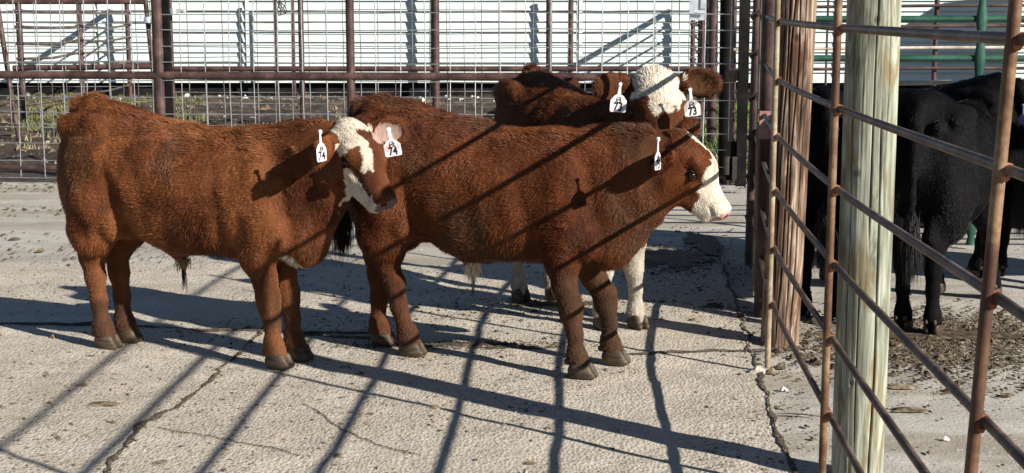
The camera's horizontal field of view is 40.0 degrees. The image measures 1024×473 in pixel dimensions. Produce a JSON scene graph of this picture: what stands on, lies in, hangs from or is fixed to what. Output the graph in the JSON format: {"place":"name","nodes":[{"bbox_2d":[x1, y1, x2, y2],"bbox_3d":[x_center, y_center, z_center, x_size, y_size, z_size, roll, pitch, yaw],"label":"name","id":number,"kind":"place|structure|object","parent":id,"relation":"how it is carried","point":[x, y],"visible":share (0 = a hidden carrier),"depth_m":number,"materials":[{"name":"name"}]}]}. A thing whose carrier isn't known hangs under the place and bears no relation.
{"place":"outdoors","nodes":[
{"label":"outdoors","id":0,"kind":"place"},
{"bbox_2d":[10,92,431,148],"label":"dry grass","id":1,"kind":"structure","parent":0,"point":[56,141],"depth_m":21.83,"materials":[{"name":"beige plant"}]},
{"bbox_2d":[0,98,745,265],"bbox_3d":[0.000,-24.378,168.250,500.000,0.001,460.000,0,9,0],"label":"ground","id":2,"kind":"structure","parent":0,"point":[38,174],"depth_m":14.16,"materials":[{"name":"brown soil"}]},
{"bbox_2d":[0,264,792,472],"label":"concrete pad","id":3,"kind":"object","parent":2,"relation":"on","point":[644,410],"visible":0.81,"depth_m":5.83,"materials":[{"name":"beige concrete"}]},
{"bbox_2d":[0,322,91,325],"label":"dirt patch","id":4,"kind":"object","parent":3,"relation":"on","point":[41,323],"visible":0.94,"depth_m":6.98,"materials":[{"name":"brown soil"}]},
{"bbox_2d":[74,383,91,386],"bbox_3d":[-1.777,0.614,5.831,0.095,0.014,0.061,0,9,0],"label":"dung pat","id":5,"kind":"object","parent":3,"relation":"on","point":[83,385],"visible":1,"depth_m":5.82,"materials":[{"name":"soil"}]},
{"bbox_2d":[85,401,120,406],"bbox_3d":[-1.614,0.659,5.559,0.170,0.012,0.084,0,9,0],"label":"dung pat","id":6,"kind":"object","parent":3,"relation":"on","point":[103,404],"visible":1,"depth_m":5.55,"materials":[{"name":"soil"}]},
{"bbox_2d":[104,330,262,472],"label":"ground crack","id":7,"kind":"object","parent":3,"relation":"on","point":[138,426],"visible":1,"depth_m":5.36,"materials":[{"name":"concrete"}]},
{"bbox_2d":[28,321,370,338],"bbox_3d":[-1.496,0.451,6.881,1.903,0.015,0.155,1,9,9],"label":"ground crack","id":8,"kind":"object","parent":3,"relation":"on","point":[344,336],"visible":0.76,"depth_m":6.86,"materials":[{"name":"concrete"}]},
{"bbox_2d":[158,427,298,455],"bbox_3d":[-1.019,0.732,5.056,0.662,0.006,0.030,5,10,30],"label":"ground crack","id":9,"kind":"object","parent":3,"relation":"on","point":[231,440],"visible":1,"depth_m":5.05,"materials":[{"name":"concrete"}]},
{"bbox_2d":[56,90,408,369],"bbox_3d":[-1.228,-0.027,6.186,1.872,1.165,0.488,4,10,25],"label":"calf","id":10,"kind":"object","parent":3,"relation":"on","point":[265,205],"visible":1,"depth_m":6.07},
{"bbox_2d":[281,331,367,333],"bbox_3d":[-0.890,0.464,6.813,0.576,0.013,0.060,0,9,0],"label":"dirt patch","id":11,"kind":"object","parent":3,"relation":"on","point":[338,332],"visible":0.8,"depth_m":6.80,"materials":[{"name":"brown soil"}]},
{"bbox_2d":[302,403,418,454],"bbox_3d":[-0.596,0.712,5.194,0.062,0.008,0.833,-7,11,-37],"label":"ground crack","id":12,"kind":"object","parent":3,"relation":"on","point":[357,435],"visible":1,"depth_m":5.09,"materials":[{"name":"concrete"}]},
{"bbox_2d":[0,243,829,472],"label":"grit","id":13,"kind":"object","parent":3,"relation":"on","point":[58,437],"visible":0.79,"depth_m":5.81,"materials":[{"name":"brown gravel"}]},
{"bbox_2d":[394,342,506,346],"bbox_3d":[-0.301,0.504,6.565,0.593,0.018,0.086,0,9,0],"label":"dirt patch","id":14,"kind":"object","parent":3,"relation":"on","point":[457,344],"visible":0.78,"depth_m":6.55,"materials":[{"name":"brown soil"}]},
{"bbox_2d":[305,296,683,350],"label":"manure litter","id":15,"kind":"object","parent":3,"relation":"on","point":[533,310],"visible":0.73,"depth_m":6.67,"materials":[{"name":"brown soil"}]},
{"bbox_2d":[0,215,1023,472],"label":"litter crumbs","id":16,"kind":"object","parent":3,"relation":"on","point":[436,407],"visible":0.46,"depth_m":5.82,"materials":[{"name":"plant"}]},
{"bbox_2d":[7,240,1023,472],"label":"pale gravel","id":17,"kind":"structure","parent":3,"relation":"on","point":[525,470],"depth_m":6.14,"materials":[{"name":"beige stone"}]},
{"bbox_2d":[477,344,559,349],"bbox_3d":[0.018,0.511,6.501,0.416,0.014,0.074,0,9,0],"label":"dirt patch","id":18,"kind":"object","parent":3,"relation":"on","point":[512,346],"visible":1,"depth_m":6.49,"materials":[{"name":"brown soil"}]},
{"bbox_2d":[522,460,537,464],"bbox_3d":[0.060,0.774,4.824,0.072,0.016,0.042,0,9,0],"label":"dung pat","id":19,"kind":"object","parent":3,"relation":"on","point":[529,462],"visible":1,"depth_m":4.82,"materials":[{"name":"soil"}]},
{"bbox_2d":[330,92,730,379],"bbox_3d":[0.033,-0.015,6.114,1.798,1.164,0.489,4,10,25],"label":"calf","id":20,"kind":"object","parent":3,"relation":"on","point":[589,206],"visible":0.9,"depth_m":5.94},
{"bbox_2d":[506,301,592,306],"bbox_3d":[0.247,0.356,7.506,0.584,0.014,0.139,0,9,0],"label":"dirt patch","id":21,"kind":"object","parent":3,"relation":"on","point":[535,303],"visible":0.65,"depth_m":7.49,"materials":[{"name":"brown soil"}]},
{"bbox_2d":[492,63,723,330],"bbox_3d":[0.371,-0.215,7.005,0.610,1.287,1.737,-4,10,-27],"label":"calf","id":22,"kind":"object","parent":3,"relation":"on","point":[530,95],"visible":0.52,"depth_m":6.84},
{"bbox_2d":[615,236,752,322],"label":"manure litter","id":23,"kind":"object","parent":3,"relation":"on","point":[691,271],"visible":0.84,"depth_m":8.43,"materials":[{"name":"brown soil"}]},
{"bbox_2d":[702,302,723,308],"bbox_3d":[1.051,0.359,7.400,0.133,0.028,0.089,0,9,0],"label":"dung pat","id":24,"kind":"object","parent":3,"relation":"on","point":[713,305],"visible":1,"depth_m":7.38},
{"bbox_2d":[627,347,810,353],"bbox_3d":[0.929,0.520,6.436,0.892,0.010,0.083,-1,9,-7],"label":"ground crack","id":25,"kind":"object","parent":3,"relation":"on","point":[686,351],"visible":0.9,"depth_m":6.43,"materials":[{"name":"concrete"}]},
{"bbox_2d":[748,365,765,373],"bbox_3d":[1.060,0.571,6.048,0.084,0.033,0.048,3,9,22],"label":"stone","id":26,"kind":"object","parent":3,"relation":"on","point":[757,369],"visible":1,"depth_m":6.04,"materials":[{"name":"beige stone"}]},
{"bbox_2d":[0,0,1023,97],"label":"barn","id":27,"kind":"structure","parent":2,"relation":"on","point":[457,37],"depth_m":27.70,"materials":[{"name":"white metal"}]},
{"bbox_2d":[0,181,1023,265],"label":"concrete apron","id":28,"kind":"object","parent":2,"relation":"on","point":[30,223],"visible":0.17,"depth_m":9.77,"materials":[{"name":"grey concrete"}]},
{"bbox_2d":[162,0,173,117],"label":"channel post","id":29,"kind":"object","parent":28,"relation":"on","point":[168,56],"visible":0.44,"depth_m":12.77,"materials":[{"name":"black metal"}]},
{"bbox_2d":[0,0,738,184],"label":"fence","id":30,"kind":"object","parent":28,"relation":"on","point":[159,74],"visible":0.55,"depth_m":12.66,"materials":[{"name":"metal"}]},
{"bbox_2d":[276,0,286,15],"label":"twine knot","id":31,"kind":"object","parent":30,"relation":"attached to","point":[279,2],"visible":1,"depth_m":12.41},
{"bbox_2d":[654,19,656,60],"bbox_3d":[1.235,-1.688,12.084,0.022,0.364,0.022,-8,12,-43],"label":"chain","id":32,"kind":"object","parent":30,"relation":"hanging from","point":[654,40],"visible":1,"depth_m":12.09,"materials":[{"name":"silver metal"}]},
{"bbox_2d":[689,0,705,19],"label":"latch box","id":33,"kind":"object","parent":30,"relation":"attached to","point":[697,8],"visible":1,"depth_m":12.10,"materials":[{"name":"grey metal"}]},
{"bbox_2d":[723,0,750,185],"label":"gate post","id":34,"kind":"object","parent":30,"relation":"attached to","point":[735,157],"visible":1,"depth_m":12.19,"materials":[{"name":"black metal"}]},
{"bbox_2d":[0,181,952,263],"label":"litter crumbs","id":35,"kind":"object","parent":28,"relation":"on","point":[42,249],"visible":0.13,"depth_m":10.23,"materials":[{"name":"brown soil"}]},
{"bbox_2d":[644,247,716,269],"bbox_3d":[1.006,0.135,8.934,0.581,0.015,0.779,4,10,24],"label":"dirt patch","id":36,"kind":"object","parent":28,"relation":"on","point":[679,256],"visible":0.93,"depth_m":8.91,"materials":[{"name":"brown soil"}]},
{"bbox_2d":[683,231,723,254],"bbox_3d":[1.300,0.037,9.571,0.257,0.020,1.127,0,9,0],"label":"dirt patch","id":37,"kind":"object","parent":28,"relation":"on","point":[709,244],"visible":1,"depth_m":9.54,"materials":[{"name":"soil"}]},
{"bbox_2d":[718,0,734,183],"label":"pipe post","id":38,"kind":"object","parent":28,"relation":"on","point":[725,36],"visible":0.68,"depth_m":12.89,"materials":[{"name":"black metal"}]},
{"bbox_2d":[744,0,759,264],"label":"panel end","id":39,"kind":"object","parent":28,"relation":"on","point":[749,229],"visible":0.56,"depth_m":8.59,"materials":[{"name":"brown paint"}]},
{"bbox_2d":[752,0,1023,472],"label":"corral panel","id":40,"kind":"object","parent":39,"relation":"attached to","point":[1011,39],"visible":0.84,"depth_m":3.55,"materials":[{"name":"brown metal"}]},
{"bbox_2d":[814,0,1023,244],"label":"green panel","id":41,"kind":"object","parent":28,"relation":"on","point":[980,57],"visible":0.24,"depth_m":9.17,"materials":[{"name":"paint"}]},
{"bbox_2d":[840,72,1023,278],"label":"calf","id":42,"kind":"object","parent":28,"relation":"on","point":[986,88],"visible":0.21,"depth_m":8.07},
{"bbox_2d":[0,94,749,183],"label":"muddy ground","id":43,"kind":"structure","parent":0,"point":[11,151],"depth_m":22.49,"materials":[{"name":"brown soil"}]},
{"bbox_2d":[14,4,133,121],"bbox_3d":[-7.296,-3.118,23.899,0.137,2.084,7.107,0,9,-3],"label":"rod fence","id":44,"kind":"object","parent":43,"relation":"on","point":[22,106],"visible":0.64,"depth_m":23.41,"materials":[{"name":"grey metal"}]},
{"bbox_2d":[0,0,154,141],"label":"wire gate","id":45,"kind":"structure","parent":43,"relation":"on","point":[51,67],"depth_m":16.73,"materials":[{"name":"grey metal"}]},
{"bbox_2d":[140,15,150,22],"bbox_3d":[-4.253,-2.570,16.594,0.252,0.095,0.103,1,9,7],"label":"hinge clamp","id":46,"kind":"object","parent":45,"relation":"attached to","point":[147,19],"visible":0.5,"depth_m":16.56,"materials":[{"name":"silver metal"}]},
{"bbox_2d":[10,92,208,130],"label":"grass","id":47,"kind":"structure","parent":43,"relation":"on","point":[31,119],"depth_m":22.61,"materials":[{"name":"green plant"}]},
{"bbox_2d":[26,92,494,101],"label":"pale stones","id":48,"kind":"object","parent":43,"relation":"on","point":[186,95],"visible":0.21,"depth_m":26.95,"materials":[{"name":"stone"}]},
{"bbox_2d":[274,0,278,98],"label":"pipe post","id":49,"kind":"object","parent":43,"relation":"on","point":[275,18],"visible":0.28,"depth_m":27.01,"materials":[{"name":"metal"}]},
{"bbox_2d":[291,0,295,98],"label":"pipe post","id":50,"kind":"object","parent":43,"relation":"on","point":[293,43],"visible":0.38,"depth_m":26.92,"materials":[{"name":"metal"}]},
{"bbox_2d":[0,96,694,163],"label":"mud stones","id":51,"kind":"object","parent":43,"relation":"on","point":[2,120],"visible":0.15,"depth_m":21.75,"materials":[{"name":"stone"}]},
{"bbox_2d":[430,0,431,95],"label":"pipe post","id":52,"kind":"object","parent":43,"relation":"on","point":[431,38],"visible":0.14,"depth_m":27.29,"materials":[{"name":"metal"}]},
{"bbox_2d":[170,0,704,136],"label":"fence","id":53,"kind":"object","parent":43,"relation":"on","point":[435,57],"visible":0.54,"depth_m":18.25,"materials":[{"name":"metal"}]},
{"bbox_2d":[170,8,185,13],"bbox_3d":[-4.304,-2.909,18.060,0.252,0.095,0.103,1,9,7],"label":"hinge clamp","id":54,"kind":"object","parent":53,"relation":"attached to","point":[174,10],"visible":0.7,"depth_m":18.03,"materials":[{"name":"silver metal"}]},
{"bbox_2d":[568,0,573,72],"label":"pipe post","id":55,"kind":"object","parent":43,"relation":"on","point":[571,16],"visible":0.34,"depth_m":27.07,"materials":[{"name":"metal"}]},
{"bbox_2d":[689,6,718,114],"bbox_3d":[3.104,-2.996,23.106,0.139,2.084,8.743,1,9,6],"label":"rod fence","id":56,"kind":"object","parent":43,"relation":"on","point":[692,42],"visible":0.3,"depth_m":27.24,"materials":[{"name":"grey metal"}]},
{"bbox_2d":[703,0,707,124],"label":"pipe post","id":57,"kind":"object","parent":43,"relation":"on","point":[706,65],"visible":0.22,"depth_m":19.79,"materials":[{"name":"brown metal"}]},
{"bbox_2d":[707,0,717,144],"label":"pipe post","id":58,"kind":"object","parent":43,"relation":"on","point":[712,105],"visible":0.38,"depth_m":15.84,"materials":[{"name":"metal"}]},
{"bbox_2d":[699,101,749,181],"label":"weeds","id":59,"kind":"object","parent":43,"relation":"on","point":[715,145],"visible":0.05,"depth_m":16.86,"materials":[{"name":"green plant"}]},
{"bbox_2d":[732,0,736,140],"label":"pipe post","id":60,"kind":"object","parent":43,"relation":"on","point":[734,84],"depth_m":14.87,"materials":[{"name":"metal"}]},
{"bbox_2d":[733,0,1023,151],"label":"rod fence","id":61,"kind":"object","parent":43,"relation":"on","point":[935,47],"visible":0.2,"depth_m":14.06,"materials":[{"name":"brown metal"}]},
{"bbox_2d":[715,23,717,66],"bbox_3d":[2.235,-2.095,15.361,0.033,0.479,0.033,-8,12,-42],"label":"chain","id":62,"kind":"object","parent":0,"point":[716,44],"visible":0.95,"depth_m":15.36,"materials":[{"name":"metal"}]},
{"bbox_2d":[725,265,1023,472],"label":"concrete pad","id":63,"kind":"object","parent":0,"point":[929,430],"visible":0.51,"depth_m":5.66,"materials":[{"name":"beige concrete"}]},
{"bbox_2d":[716,247,797,472],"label":"ground crack","id":64,"kind":"object","parent":63,"relation":"on","point":[772,414],"visible":0.99,"depth_m":5.82,"materials":[{"name":"concrete"}]},
{"bbox_2d":[754,0,774,315],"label":"steel post","id":65,"kind":"object","parent":63,"relation":"on","point":[766,55],"visible":0.55,"depth_m":7.07,"materials":[{"name":"brown metal"}]},
{"bbox_2d":[765,367,777,373],"bbox_3d":[1.113,0.574,6.041,0.065,0.025,0.034,0,9,0],"label":"dung pat","id":66,"kind":"object","parent":63,"relation":"on","point":[771,370],"visible":1,"depth_m":6.03,"materials":[{"name":"stone"}]},
{"bbox_2d":[760,0,816,347],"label":"wooden post","id":67,"kind":"object","parent":63,"relation":"on","point":[796,54],"visible":0.67,"depth_m":6.40,"materials":[{"name":"brown wood"}]},
{"bbox_2d":[778,413,819,416],"bbox_3d":[1.098,0.681,5.376,0.161,0.008,0.026,2,9,12],"label":"ground crack","id":68,"kind":"object","parent":63,"relation":"on","point":[799,414],"visible":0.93,"depth_m":5.37,"materials":[{"name":"concrete"}]},
{"bbox_2d":[800,85,843,318],"bbox_3d":[1.642,-0.274,7.760,0.505,1.174,1.906,1,9,7],"label":"calf","id":69,"kind":"object","parent":63,"relation":"on","point":[816,207],"visible":0.25,"depth_m":6.89},
{"bbox_2d":[647,294,1023,419],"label":"manure litter","id":70,"kind":"object","parent":63,"relation":"on","point":[941,350],"visible":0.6,"depth_m":6.44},
{"bbox_2d":[831,0,901,472],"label":"wooden post","id":71,"kind":"object","parent":63,"relation":"on","point":[871,85],"visible":0.88,"depth_m":4.47,"materials":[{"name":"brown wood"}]},
{"bbox_2d":[887,384,918,388],"bbox_3d":[1.615,0.614,5.808,0.149,0.013,0.080,0,9,0],"label":"dung pat","id":72,"kind":"object","parent":63,"relation":"on","point":[900,386],"visible":0.99,"depth_m":5.79,"materials":[{"name":"soil"}]},
{"bbox_2d":[893,407,926,412],"bbox_3d":[1.546,0.669,5.477,0.153,0.013,0.077,0,9,0],"label":"dung pat","id":73,"kind":"object","parent":63,"relation":"on","point":[908,409],"visible":1,"depth_m":5.46,"materials":[{"name":"soil"}]},
{"bbox_2d":[892,88,1020,334],"bbox_3d":[2.312,-0.210,7.341,0.505,1.174,1.906,5,10,29],"label":"calf","id":74,"kind":"object","parent":63,"relation":"on","point":[943,197],"visible":0.7,"depth_m":6.58},
{"bbox_2d":[889,327,1023,339],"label":"dirt patch","id":75,"kind":"object","parent":63,"relation":"on","point":[958,332],"visible":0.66,"depth_m":6.76,"materials":[{"name":"brown soil"}]},
{"bbox_2d":[1008,104,1023,177],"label":"calf","id":76,"kind":"object","parent":63,"relation":"on","point":[1016,153],"visible":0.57,"depth_m":7.65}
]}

